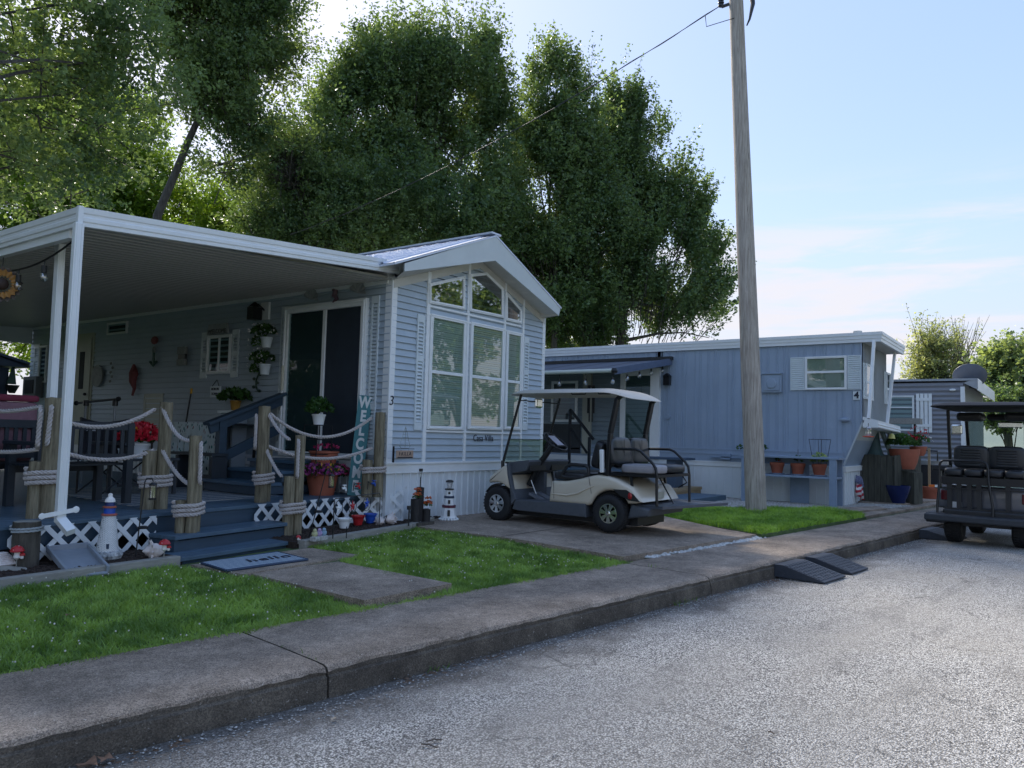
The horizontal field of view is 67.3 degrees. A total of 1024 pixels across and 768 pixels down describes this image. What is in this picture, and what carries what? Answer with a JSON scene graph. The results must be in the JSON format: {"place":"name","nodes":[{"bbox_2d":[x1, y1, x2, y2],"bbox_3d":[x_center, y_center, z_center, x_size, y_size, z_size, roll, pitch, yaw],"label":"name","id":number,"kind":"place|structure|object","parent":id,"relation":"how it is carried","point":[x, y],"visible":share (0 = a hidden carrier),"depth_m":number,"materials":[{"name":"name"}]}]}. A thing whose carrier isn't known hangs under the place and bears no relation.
{"place":"outdoors","nodes":[
{"label":"outdoors","id":0,"kind":"place"},
{"bbox_2d":[0,353,29,393],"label":"garden shed","id":1,"kind":"structure","parent":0,"point":[7,362],"depth_m":16.94,"materials":[{"name":"blue wood"}]},
{"bbox_2d":[190,548,451,608],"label":"garden path","id":2,"kind":"structure","parent":0,"point":[350,584],"depth_m":6.20,"materials":[{"name":"concrete"}]},
{"bbox_2d":[200,551,308,571],"bbox_3d":[-2.284,1.571,6.832,0.552,0.019,0.922,-1,-5,36],"label":"doormat","id":3,"kind":"object","parent":2,"relation":"on","point":[252,561],"visible":1,"depth_m":6.78,"materials":[{"name":"grey fabric"}]},
{"bbox_2d":[0,497,934,674],"bbox_3d":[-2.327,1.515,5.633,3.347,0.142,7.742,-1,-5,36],"label":"grass","id":4,"kind":"structure","parent":0,"point":[11,618],"depth_m":5.49,"materials":[{"name":"green plant"}]},
{"bbox_2d":[0,555,180,591],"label":"landscape timber","id":5,"kind":"object","parent":4,"relation":"on","point":[66,574],"visible":0.56,"depth_m":5.94,"materials":[{"name":"grey wood"}]},
{"bbox_2d":[0,0,220,224],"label":"maple tree","id":6,"kind":"object","parent":4,"relation":"on","point":[108,18],"visible":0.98,"depth_m":14.62,"materials":[{"name":"green plant"}]},
{"bbox_2d":[0,7,236,231],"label":"maple tree","id":7,"kind":"object","parent":4,"relation":"on","point":[29,112],"visible":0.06,"depth_m":27.99,"materials":[{"name":"green plant"}]},
{"bbox_2d":[0,82,268,378],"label":"maple tree","id":8,"kind":"object","parent":4,"relation":"on","point":[141,206],"visible":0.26,"depth_m":26.79,"materials":[{"name":"green plant"}]},
{"bbox_2d":[0,469,365,563],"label":"deck","id":9,"kind":"structure","parent":4,"relation":"on","point":[229,528],"depth_m":7.50,"materials":[{"name":"blue paint"}]},
{"bbox_2d":[0,394,38,468],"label":"garden bench","id":10,"kind":"object","parent":9,"relation":"on","point":[19,426],"visible":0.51,"depth_m":7.72,"materials":[{"name":"paint"}]},
{"bbox_2d":[23,397,61,518],"bbox_3d":[-4.018,0.635,6.695,0.263,1.038,0.398,1,-4,12],"label":"rope piling","id":11,"kind":"object","parent":9,"relation":"on","point":[41,478],"visible":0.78,"depth_m":6.59,"materials":[{"name":"brown wood"}]},
{"bbox_2d":[72,408,155,428],"bbox_3d":[-3.726,0.310,7.153,0.042,0.223,0.970,0,-4,26],"label":"mooring rope","id":12,"kind":"object","parent":11,"relation":"attached to","point":[123,423],"visible":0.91,"depth_m":7.17,"materials":[{"name":"fabric"}]},
{"bbox_2d":[2,420,134,505],"bbox_3d":[-4.452,0.794,7.753,0.640,0.840,0.990,-1,-4,32],"label":"garden bench","id":13,"kind":"object","parent":9,"relation":"on","point":[13,467],"visible":0.69,"depth_m":7.77,"materials":[{"name":"paint"}]},
{"bbox_2d":[7,516,156,560],"bbox_3d":[-3.627,1.330,6.585,0.013,0.300,1.309,-1,-4,29],"label":"lattice panel","id":14,"kind":"object","parent":9,"relation":"attached to","point":[81,535],"visible":0.5,"depth_m":6.63,"materials":[{"name":"white plastic"}]},
{"bbox_2d":[137,402,172,509],"bbox_3d":[-3.497,0.699,7.576,0.329,1.054,0.209,4,-5,-33],"label":"rope piling","id":15,"kind":"object","parent":9,"relation":"on","point":[155,467],"visible":0.94,"depth_m":7.54,"materials":[{"name":"brown wood"}]},
{"bbox_2d":[70,449,154,461],"bbox_3d":[-3.730,0.661,7.131,0.042,0.125,0.972,0,-4,26],"label":"mooring rope","id":16,"kind":"object","parent":15,"relation":"attached to","point":[96,459],"visible":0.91,"depth_m":7.10,"materials":[{"name":"fabric"}]},
{"bbox_2d":[68,485,278,506],"bbox_3d":[-4.202,1.320,9.331,2.650,0.007,2.200,-1,-5,36],"label":"outdoor rug","id":17,"kind":"object","parent":9,"relation":"on","point":[115,491],"visible":0.43,"depth_m":8.98,"materials":[{"name":"blue fabric"}]},
{"bbox_2d":[75,417,152,493],"bbox_3d":[-4.655,0.845,9.007,0.617,0.895,0.587,-1,-5,36],"label":"camp chair","id":18,"kind":"object","parent":17,"relation":"on","point":[93,445],"visible":0.3,"depth_m":8.97,"materials":[{"name":"black fabric"}]},
{"bbox_2d":[106,458,179,493],"bbox_3d":[-4.387,1.090,9.122,0.550,0.434,0.620,-1,-5,36],"label":"side table","id":19,"kind":"object","parent":17,"relation":"on","point":[108,478],"visible":0.23,"depth_m":9.04,"materials":[{"name":"paint"}]},
{"bbox_2d":[116,421,157,457],"bbox_3d":[-4.355,0.644,9.016,0.541,0.442,0.527,-1,-5,36],"label":"potted flower","id":20,"kind":"object","parent":19,"relation":"on","point":[143,429],"visible":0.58,"depth_m":8.90,"materials":[{"name":"red plant"}]},
{"bbox_2d":[171,451,228,490],"bbox_3d":[-4.135,1.140,10.113,0.990,0.479,0.240,-1,-5,36],"label":"bench","id":21,"kind":"object","parent":17,"relation":"on","point":[217,466],"visible":0.68,"depth_m":9.92,"materials":[{"name":"paint"}]},
{"bbox_2d":[202,392,338,494],"bbox_3d":[-3.155,0.723,10.057,1.275,1.314,1.274,-1,-5,36],"label":"door stairs","id":22,"kind":"structure","parent":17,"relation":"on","point":[219,426],"depth_m":10.03,"materials":[{"name":"blue paint"}]},
{"bbox_2d":[171,435,205,539],"bbox_3d":[-3.017,1.009,7.239,0.230,1.055,0.328,-1,-5,36],"label":"rope piling","id":23,"kind":"object","parent":9,"relation":"on","point":[189,511],"visible":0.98,"depth_m":7.19,"materials":[{"name":"brown wood"}]},
{"bbox_2d":[0,205,403,535],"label":"patio awning","id":24,"kind":"object","parent":9,"relation":"on","point":[105,265],"visible":0.93,"depth_m":8.39,"materials":[{"name":"white metal"}]},
{"bbox_2d":[0,257,22,301],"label":"wind spinner","id":25,"kind":"object","parent":24,"relation":"hanging from","point":[9,294],"visible":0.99,"depth_m":7.25,"materials":[{"name":"yellow metal"}]},
{"bbox_2d":[217,410,246,478],"bbox_3d":[-4.141,0.928,11.364,0.400,1.068,0.270,-1,-5,36],"label":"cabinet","id":26,"kind":"object","parent":9,"relation":"on","point":[236,435],"depth_m":11.29,"materials":[{"name":"paint"}]},
{"bbox_2d":[215,386,252,409],"bbox_3d":[-4.078,0.205,11.375,0.552,0.378,0.555,-1,-5,36],"label":"potted fern","id":27,"kind":"object","parent":26,"relation":"on","point":[234,394],"visible":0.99,"depth_m":11.27,"materials":[{"name":"green plant"}]},
{"bbox_2d":[232,424,255,457],"bbox_3d":[-4.335,1.014,11.256,1.202,0.871,0.580,-1,-5,36],"label":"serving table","id":28,"kind":"object","parent":9,"relation":"on","point":[253,453],"visible":0.17,"depth_m":11.05,"materials":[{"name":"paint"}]},
{"bbox_2d":[170,422,241,474],"bbox_3d":[-4.347,0.959,11.241,1.262,0.779,0.666,-1,-5,36],"label":"tablecloth","id":29,"kind":"object","parent":28,"relation":"on","point":[187,430],"visible":0.4,"depth_m":11.06,"materials":[{"name":"grey fabric"}]},
{"bbox_2d":[252,406,274,502],"bbox_3d":[-2.765,0.779,8.597,0.211,1.066,0.313,1,-4,4],"label":"rope piling","id":30,"kind":"object","parent":9,"relation":"on","point":[263,478],"visible":1,"depth_m":8.50,"materials":[{"name":"brown wood"}]},
{"bbox_2d":[269,445,372,459],"bbox_3d":[-2.234,0.814,9.085,0.042,0.178,1.425,-2,-5,43],"label":"mooring rope","id":31,"kind":"object","parent":30,"relation":"attached to","point":[320,458],"visible":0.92,"depth_m":9.08,"materials":[{"name":"fabric"}]},
{"bbox_2d":[270,412,372,438],"bbox_3d":[-2.242,0.497,9.101,0.042,0.301,1.433,-2,-5,43],"label":"mooring rope","id":32,"kind":"object","parent":30,"relation":"attached to","point":[274,417],"visible":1,"depth_m":9.06,"materials":[{"name":"beige fabric"}]},
{"bbox_2d":[304,443,349,495],"bbox_3d":[-2.394,1.067,9.710,0.639,0.661,0.790,1,-4,6],"label":"tiered planter","id":33,"kind":"object","parent":9,"relation":"on","point":[314,472],"visible":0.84,"depth_m":9.57,"materials":[{"name":"ceramic"}]},
{"bbox_2d":[304,424,332,461],"bbox_3d":[-2.438,0.744,9.654,0.253,0.465,0.253,-1,-5,36],"label":"plant stand","id":34,"kind":"object","parent":33,"relation":"on","point":[316,439],"visible":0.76,"depth_m":9.59,"materials":[{"name":"black metal"}]},
{"bbox_2d":[304,396,334,424],"bbox_3d":[-2.435,0.326,9.676,0.409,0.370,0.403,-1,-5,36],"label":"potted basil","id":35,"kind":"object","parent":34,"relation":"on","point":[312,406],"visible":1,"depth_m":9.61,"materials":[{"name":"green plant"}]},
{"bbox_2d":[347,395,371,495],"bbox_3d":[-1.940,0.779,9.825,0.173,1.283,0.272,0,-4,21],"label":"welcome board","id":36,"kind":"object","parent":9,"relation":"on","point":[360,440],"visible":0.84,"depth_m":9.82,"materials":[{"name":"teal paint"}]},
{"bbox_2d":[359,412,386,497],"bbox_3d":[-1.726,0.876,9.595,0.351,1.060,0.209,4,-4,-29],"label":"rope piling","id":37,"kind":"object","parent":9,"relation":"on","point":[377,468],"visible":0.99,"depth_m":9.56,"materials":[{"name":"brown wood"}]},
{"bbox_2d":[2,516,440,576],"bbox_3d":[-2.732,1.651,7.591,0.758,0.168,6.986,-1,-4,32],"label":"mulch bed","id":38,"kind":"object","parent":4,"relation":"on","point":[293,545],"visible":0.15,"depth_m":7.75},
{"bbox_2d":[9,520,44,567],"bbox_3d":[-3.835,1.303,6.065,0.238,0.444,0.238,-1,-5,36],"label":"tree stump post","id":39,"kind":"object","parent":38,"relation":"on","point":[26,535],"visible":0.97,"depth_m":6.00,"materials":[{"name":"brown wood"}]},
{"bbox_2d":[45,542,109,575],"bbox_3d":[-3.484,1.405,6.178,0.324,0.181,0.641,5,-5,-45],"label":"splash block","id":40,"kind":"object","parent":38,"relation":"on","point":[72,555],"depth_m":6.24,"materials":[{"name":"grey plastic"}]},
{"bbox_2d":[0,549,169,576],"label":"mulch","id":41,"kind":"object","parent":38,"relation":"on","point":[36,569],"visible":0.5,"depth_m":6.08,"materials":[{"name":"brown wood"}]},
{"bbox_2d":[96,493,122,560],"bbox_3d":[-3.394,1.214,6.473,0.238,0.588,0.259,-1,-5,36],"label":"lighthouse statue","id":42,"kind":"object","parent":38,"relation":"on","point":[107,548],"visible":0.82,"depth_m":6.42,"materials":[{"name":"paint"}]},
{"bbox_2d":[254,497,354,528],"bbox_3d":[-2.352,1.502,8.882,0.013,0.325,1.601,-1,-4,29],"label":"lattice panel","id":43,"kind":"object","parent":38,"relation":"on","point":[307,512],"visible":0.62,"depth_m":8.98,"materials":[{"name":"white plastic"}]},
{"bbox_2d":[273,516,437,540],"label":"mulch","id":44,"kind":"object","parent":38,"relation":"on","point":[338,530],"visible":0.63,"depth_m":8.76,"materials":[{"name":"brown wood"}]},
{"bbox_2d":[279,435,306,535],"bbox_3d":[-2.353,1.085,8.296,0.204,1.076,0.308,-1,-5,36],"label":"rope piling","id":45,"kind":"object","parent":44,"relation":"on","point":[293,507],"visible":0.98,"depth_m":8.26,"materials":[{"name":"brown wood"}]},
{"bbox_2d":[332,480,386,538],"bbox_3d":[-1.769,1.397,8.755,0.501,0.531,1.458,0,-4,16],"label":"plant stand","id":46,"kind":"object","parent":38,"relation":"on","point":[344,522],"visible":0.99,"depth_m":9.08,"materials":[{"name":"black metal"}]},
{"bbox_2d":[355,490,403,520],"bbox_3d":[-1.672,1.543,9.715,0.632,0.400,0.013,3,-4,-25],"label":"lattice panel","id":47,"kind":"object","parent":38,"relation":"on","point":[392,499],"visible":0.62,"depth_m":9.71,"materials":[{"name":"white plastic"}]},
{"bbox_2d":[119,0,329,220],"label":"maple tree","id":48,"kind":"object","parent":4,"relation":"on","point":[236,44],"visible":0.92,"depth_m":20.53,"materials":[{"name":"green plant"}]},
{"bbox_2d":[29,231,561,520],"bbox_3d":[-4.772,-0.027,14.092,11.000,4.110,3.948,-1,-5,36],"label":"mobile home","id":49,"kind":"object","parent":4,"relation":"on","point":[436,348],"visible":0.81,"depth_m":11.06,"materials":[{"name":"blue"}]},
{"bbox_2d":[22,376,42,397],"bbox_3d":[-9.645,0.063,15.474,0.580,0.420,0.145,-1,-5,36],"label":"meter box","id":50,"kind":"object","parent":49,"relation":"attached to","point":[32,385],"visible":0.86,"depth_m":15.34,"materials":[{"name":"black plastic"}]},
{"bbox_2d":[72,332,95,444],"bbox_3d":[-8.083,0.094,14.407,0.738,2.100,0.109,-1,-5,36],"label":"door","id":51,"kind":"structure","parent":49,"relation":"in","point":[86,342],"depth_m":14.37,"materials":[{"name":"beige wood"}]},
{"bbox_2d":[206,334,231,373],"bbox_3d":[-4.546,-0.460,11.934,0.618,0.609,0.046,-1,-5,36],"label":"window","id":52,"kind":"structure","parent":49,"relation":"in","point":[224,336],"depth_m":11.93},
{"bbox_2d":[247,302,270,320],"bbox_3d":[-3.720,-1.070,11.289,0.314,0.270,0.210,3,-4,-27],"label":"wall lantern","id":53,"kind":"object","parent":49,"relation":"attached to","point":[256,311],"depth_m":11.24,"materials":[{"name":"black metal"}]},
{"bbox_2d":[246,347,274,374],"bbox_3d":[-3.642,-0.328,11.120,0.493,0.388,0.427,-1,-5,36],"label":"wall planter","id":54,"kind":"object","parent":49,"relation":"attached to","point":[264,368],"visible":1,"depth_m":11.03,"materials":[{"name":"paint"}]},
{"bbox_2d":[247,322,277,347],"bbox_3d":[-3.613,-0.717,11.132,0.476,0.390,0.416,0,-4,18],"label":"wall planter","id":55,"kind":"object","parent":49,"relation":"attached to","point":[264,341],"visible":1,"depth_m":11.06,"materials":[{"name":"paint"}]},
{"bbox_2d":[278,298,369,458],"bbox_3d":[-2.595,-0.060,10.475,1.665,2.110,0.105,-1,-5,36],"label":"sliding door","id":56,"kind":"structure","parent":49,"relation":"in","point":[327,347],"depth_m":10.46,"materials":[{"name":"glass"}]},
{"bbox_2d":[426,313,466,429],"bbox_3d":[-0.897,-0.149,10.670,0.046,1.566,0.763,-1,-5,36],"label":"window","id":57,"kind":"structure","parent":49,"relation":"in","point":[433,372],"depth_m":10.67,"materials":[{"name":"clear glass"}]},
{"bbox_2d":[429,276,465,309],"bbox_3d":[-0.896,-1.320,10.706,0.046,0.512,0.780,-1,-5,36],"label":"window","id":58,"kind":"structure","parent":49,"relation":"in","point":[451,293],"depth_m":10.74,"materials":[{"name":"clear glass"}]},
{"bbox_2d":[467,321,504,429],"bbox_3d":[-0.372,-0.100,11.399,0.046,1.555,0.818,-1,-5,36],"label":"window","id":59,"kind":"structure","parent":49,"relation":"in","point":[475,406],"depth_m":11.39,"materials":[{"name":"glass"}]},
{"bbox_2d":[469,272,503,317],"bbox_3d":[-0.371,-1.341,11.439,0.046,0.638,0.847,-1,-5,36],"label":"window","id":60,"kind":"structure","parent":49,"relation":"in","point":[486,295],"depth_m":11.41,"materials":[{"name":"clear glass"}]},
{"bbox_2d":[504,291,521,323],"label":"window","id":61,"kind":"structure","parent":49,"relation":"in","point":[513,312],"depth_m":11.94,"materials":[{"name":"clear glass"}]},
{"bbox_2d":[503,330,522,429],"bbox_3d":[0.024,-0.051,11.950,0.046,1.524,0.426,-1,-5,36],"label":"window","id":62,"kind":"structure","parent":49,"relation":"in","point":[510,381],"depth_m":11.95,"materials":[{"name":"glass"}]},
{"bbox_2d":[0,529,609,662],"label":"clover flowers","id":63,"kind":"object","parent":4,"relation":"on","point":[285,585],"visible":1,"depth_m":5.97,"materials":[{"name":"white plant"}]},
{"bbox_2d":[207,94,413,253],"bbox_3d":[-6.076,-3.050,23.402,5.316,11.272,5.740,-1,-5,36],"label":"maple tree","id":64,"kind":"object","parent":4,"relation":"on","point":[283,217],"visible":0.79,"depth_m":22.69,"materials":[{"name":"green plant"}]},
{"bbox_2d":[299,523,411,548],"bbox_3d":[-1.682,1.692,8.568,0.085,0.110,1.868,-1,-4,28],"label":"landscape timber","id":65,"kind":"object","parent":4,"relation":"on","point":[304,543],"visible":0.53,"depth_m":8.44,"materials":[{"name":"grey wood"}]},
{"bbox_2d":[223,0,548,256],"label":"maple tree","id":66,"kind":"object","parent":4,"relation":"on","point":[413,95],"visible":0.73,"depth_m":26.10,"materials":[{"name":"green plant"}]},
{"bbox_2d":[469,19,661,348],"bbox_3d":[1.705,-5.424,28.886,7.523,17.167,6.086,2,-4,-2],"label":"maple tree","id":67,"kind":"object","parent":4,"relation":"on","point":[577,151],"visible":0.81,"depth_m":28.02,"materials":[{"name":"green plant"}]},
{"bbox_2d":[555,409,725,501],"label":"porch deck","id":68,"kind":"structure","parent":4,"relation":"on","point":[696,493],"depth_m":16.48,"materials":[{"name":"blue paint"}]},
{"bbox_2d":[541,42,756,348],"bbox_3d":[4.755,-5.144,29.845,8.681,16.874,6.303,-1,-5,36],"label":"maple tree","id":69,"kind":"object","parent":4,"relation":"on","point":[646,287],"visible":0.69,"depth_m":29.30,"materials":[{"name":"green plant"}]},
{"bbox_2d":[650,456,694,487],"bbox_3d":[3.037,1.955,16.356,1.600,0.820,0.500,-1,-5,36],"label":"plank bench","id":70,"kind":"object","parent":4,"relation":"on","point":[675,482],"visible":0.15,"depth_m":15.96,"materials":[{"name":"blue wood"}]},
{"bbox_2d":[543,331,904,505],"bbox_3d":[1.065,0.849,20.336,16.395,3.510,3.301,-1,-5,36],"label":"mobile home","id":71,"kind":"object","parent":4,"relation":"on","point":[836,389],"visible":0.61,"depth_m":16.36,"materials":[{"name":"blue metal"}]},
{"bbox_2d":[551,381,577,421],"bbox_3d":[1.274,0.427,18.798,0.749,1.000,0.046,-1,-5,36],"label":"window","id":72,"kind":"structure","parent":71,"relation":"in","point":[563,409],"depth_m":18.80,"materials":[{"name":"glass"}]},
{"bbox_2d":[581,373,592,453],"bbox_3d":[1.793,0.689,18.389,0.235,1.950,0.050,-1,-5,36],"label":"cream door","id":73,"kind":"structure","parent":71,"relation":"in","point":[588,425],"depth_m":18.37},
{"bbox_2d":[544,356,672,374],"bbox_3d":[0.468,-0.354,18.153,6.212,0.549,2.100,-1,-5,36],"label":"fabric awning","id":74,"kind":"object","parent":71,"relation":"attached to","point":[618,366],"visible":0.49,"depth_m":17.05,"materials":[{"name":"blue fabric"}]},
{"bbox_2d":[619,368,660,455],"bbox_3d":[2.921,0.664,17.580,0.979,2.050,0.090,-1,-5,36],"label":"sliding door","id":75,"kind":"structure","parent":71,"relation":"in","point":[633,412],"depth_m":17.58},
{"bbox_2d":[805,355,846,389],"bbox_3d":[6.228,-0.219,15.289,0.794,0.670,0.046,-1,-5,36],"label":"window","id":76,"kind":"structure","parent":71,"relation":"in","point":[821,372],"depth_m":15.29,"materials":[{"name":"glass"}]},
{"bbox_2d":[721,502,935,536],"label":"concrete yard","id":77,"kind":"structure","parent":4,"relation":"on","point":[874,514],"depth_m":14.31,"materials":[{"name":"grey concrete"}]},
{"bbox_2d":[921,450,948,485],"bbox_3d":[9.962,2.129,18.552,1.000,1.120,0.650,-1,-5,36],"label":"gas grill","id":78,"kind":"object","parent":77,"relation":"on","point":[924,472],"visible":0.23,"depth_m":18.25,"materials":[{"name":"metal"}]},
{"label":"gravel bed","id":79,"kind":"structure","parent":77,"relation":"on","visible":0},
{"bbox_2d":[739,454,845,506],"bbox_3d":[5.491,1.891,15.134,1.897,0.951,0.530,-1,-5,36],"label":"plant shelf","id":80,"kind":"object","parent":79,"relation":"on","point":[799,488],"visible":0.75,"depth_m":15.09,"materials":[{"name":"blue wood"}]},
{"bbox_2d":[715,497,909,508],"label":"gravel","id":81,"kind":"structure","parent":79,"relation":"on","point":[737,502],"depth_m":14.97,"materials":[{"name":"grey gravel"}]},
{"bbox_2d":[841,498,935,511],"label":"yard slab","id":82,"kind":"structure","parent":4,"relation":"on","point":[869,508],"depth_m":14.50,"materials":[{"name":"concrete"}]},
{"bbox_2d":[862,454,922,503],"bbox_3d":[8.324,2.020,16.598,1.055,0.995,1.920,-1,-5,36],"label":"planter box","id":83,"kind":"object","parent":82,"relation":"on","point":[879,473],"visible":0.74,"depth_m":15.93,"materials":[{"name":"grey wood"}]},
{"bbox_2d":[885,433,922,468],"bbox_3d":[8.251,1.407,16.214,0.690,0.763,0.785,-1,-5,36],"label":"flower pot","id":84,"kind":"object","parent":83,"relation":"on","point":[909,458],"visible":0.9,"depth_m":15.99,"materials":[{"name":"ceramic"}]},
{"bbox_2d":[886,485,910,503],"bbox_3d":[7.924,2.260,15.796,0.475,0.360,0.480,-1,-5,36],"label":"flower pot","id":85,"kind":"object","parent":82,"relation":"on","point":[898,494],"visible":0.97,"depth_m":15.64,"materials":[{"name":"blue ceramic"}]},
{"bbox_2d":[880,378,994,467],"bbox_3d":[10.403,1.580,25.668,9.325,2.980,6.086,-1,-5,36],"label":"mobile home","id":86,"kind":"object","parent":4,"relation":"on","point":[914,398],"visible":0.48,"depth_m":21.29,"materials":[{"name":"grey"}]},
{"bbox_2d":[890,395,913,430],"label":"window","id":87,"kind":"structure","parent":86,"relation":"in","point":[893,397],"depth_m":21.61,"materials":[{"name":"glass"}]},
{"bbox_2d":[952,364,986,387],"bbox_3d":[12.965,-0.223,21.804,0.854,0.660,0.576,-1,-5,36],"label":"satellite dish","id":88,"kind":"object","parent":86,"relation":"on","point":[979,372],"visible":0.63,"depth_m":21.65,"materials":[{"name":"black metal"}]},
{"bbox_2d":[896,303,987,397],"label":"ash tree","id":89,"kind":"object","parent":4,"relation":"on","point":[937,364],"visible":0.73,"depth_m":40.92,"materials":[{"name":"green plant"}]},
{"bbox_2d":[981,370,1023,446],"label":"tree","id":90,"kind":"object","parent":4,"relation":"on","point":[1013,394],"visible":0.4,"depth_m":27.55,"materials":[{"name":"green plant"}]},
{"bbox_2d":[0,507,966,767],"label":"pavement","id":91,"kind":"structure","parent":0,"point":[72,713],"depth_m":4.43,"materials":[{"name":"concrete"}]},
{"bbox_2d":[644,536,765,558],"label":"white pebbles","id":92,"kind":"object","parent":91,"relation":"on","point":[707,547],"visible":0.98,"depth_m":8.92,"materials":[{"name":"gravel"}]},
{"bbox_2d":[0,0,1023,447],"label":"sky","id":93,"kind":"structure","parent":0,"point":[887,136],"materials":[{"name":"blue"}]},
{"bbox_2d":[71,526,1023,767],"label":"road","id":94,"kind":"structure","parent":0,"point":[894,646],"depth_m":4.24,"materials":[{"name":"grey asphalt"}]},
{"bbox_2d":[69,527,968,767],"bbox_3d":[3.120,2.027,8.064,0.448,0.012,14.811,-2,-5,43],"label":"loose road grit","id":95,"kind":"object","parent":94,"relation":"on","point":[230,729],"visible":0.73,"depth_m":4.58,"materials":[{"name":"grey gravel"}]},
{"bbox_2d":[774,559,845,583],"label":"kerb ramp","id":96,"kind":"structure","parent":94,"relation":"on","point":[802,570],"depth_m":7.96,"materials":[{"name":"rubber"}]},
{"bbox_2d":[806,552,867,573],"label":"kerb ramp","id":97,"kind":"structure","parent":94,"relation":"on","point":[834,562],"depth_m":8.53,"materials":[{"name":"rubber"}]},
{"bbox_2d":[919,527,966,540],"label":"kerb ramp","id":98,"kind":"structure","parent":94,"relation":"on","point":[936,533],"depth_m":11.63,"materials":[{"name":"rubber"}]},
{"bbox_2d":[924,402,1023,547],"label":"golf cart","id":99,"kind":"object","parent":94,"relation":"on","point":[981,490],"visible":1,"depth_m":11.07,"materials":[{"name":"plastic"}]},
{"bbox_2d":[417,513,751,562],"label":"driveway","id":100,"kind":"structure","parent":0,"point":[637,543],"depth_m":9.32,"materials":[{"name":"concrete"}]},
{"bbox_2d":[406,469,433,525],"bbox_3d":[-1.134,1.419,9.671,0.222,0.700,0.330,-1,-4,31],"label":"log planter","id":101,"kind":"object","parent":100,"relation":"on","point":[418,513],"visible":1,"depth_m":9.65,"materials":[{"name":"brown wood"}]},
{"bbox_2d":[438,480,458,520],"bbox_3d":[-0.838,1.546,10.258,0.267,0.532,0.276,-1,-5,36],"label":"lighthouse statue","id":102,"kind":"object","parent":100,"relation":"on","point":[448,513],"visible":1,"depth_m":10.20,"materials":[{"name":"white plastic"}]},
{"bbox_2d":[483,388,727,532],"bbox_3d":[1.210,0.978,10.274,2.923,1.790,1.415,-1,-5,36],"label":"golf cart","id":103,"kind":"object","parent":100,"relation":"on","point":[636,491],"visible":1,"depth_m":9.80,"materials":[{"name":"beige paint"}]},
{"bbox_2d":[664,504,866,537],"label":"grass","id":104,"kind":"structure","parent":0,"point":[769,519],"depth_m":11.75,"materials":[{"name":"green plant"}]},
{"bbox_2d":[705,0,766,510],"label":"utility pole","id":105,"kind":"object","parent":104,"relation":"on","point":[754,468],"visible":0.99,"depth_m":13.22,"materials":[{"name":"grey wood"}]},
{"bbox_2d":[291,7,717,234],"bbox_3d":[-1.064,-5.374,17.108,11.738,2.635,0.014,-1,-5,35],"label":"service wire","id":106,"kind":"object","parent":105,"relation":"attached to","point":[521,126],"visible":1,"depth_m":16.12,"materials":[{"name":"black plastic"}]},
{"bbox_2d":[957,325,1023,446],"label":"round tree","id":107,"kind":"object","parent":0,"point":[1004,357],"visible":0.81,"depth_m":36.49,"materials":[{"name":"green plant"}]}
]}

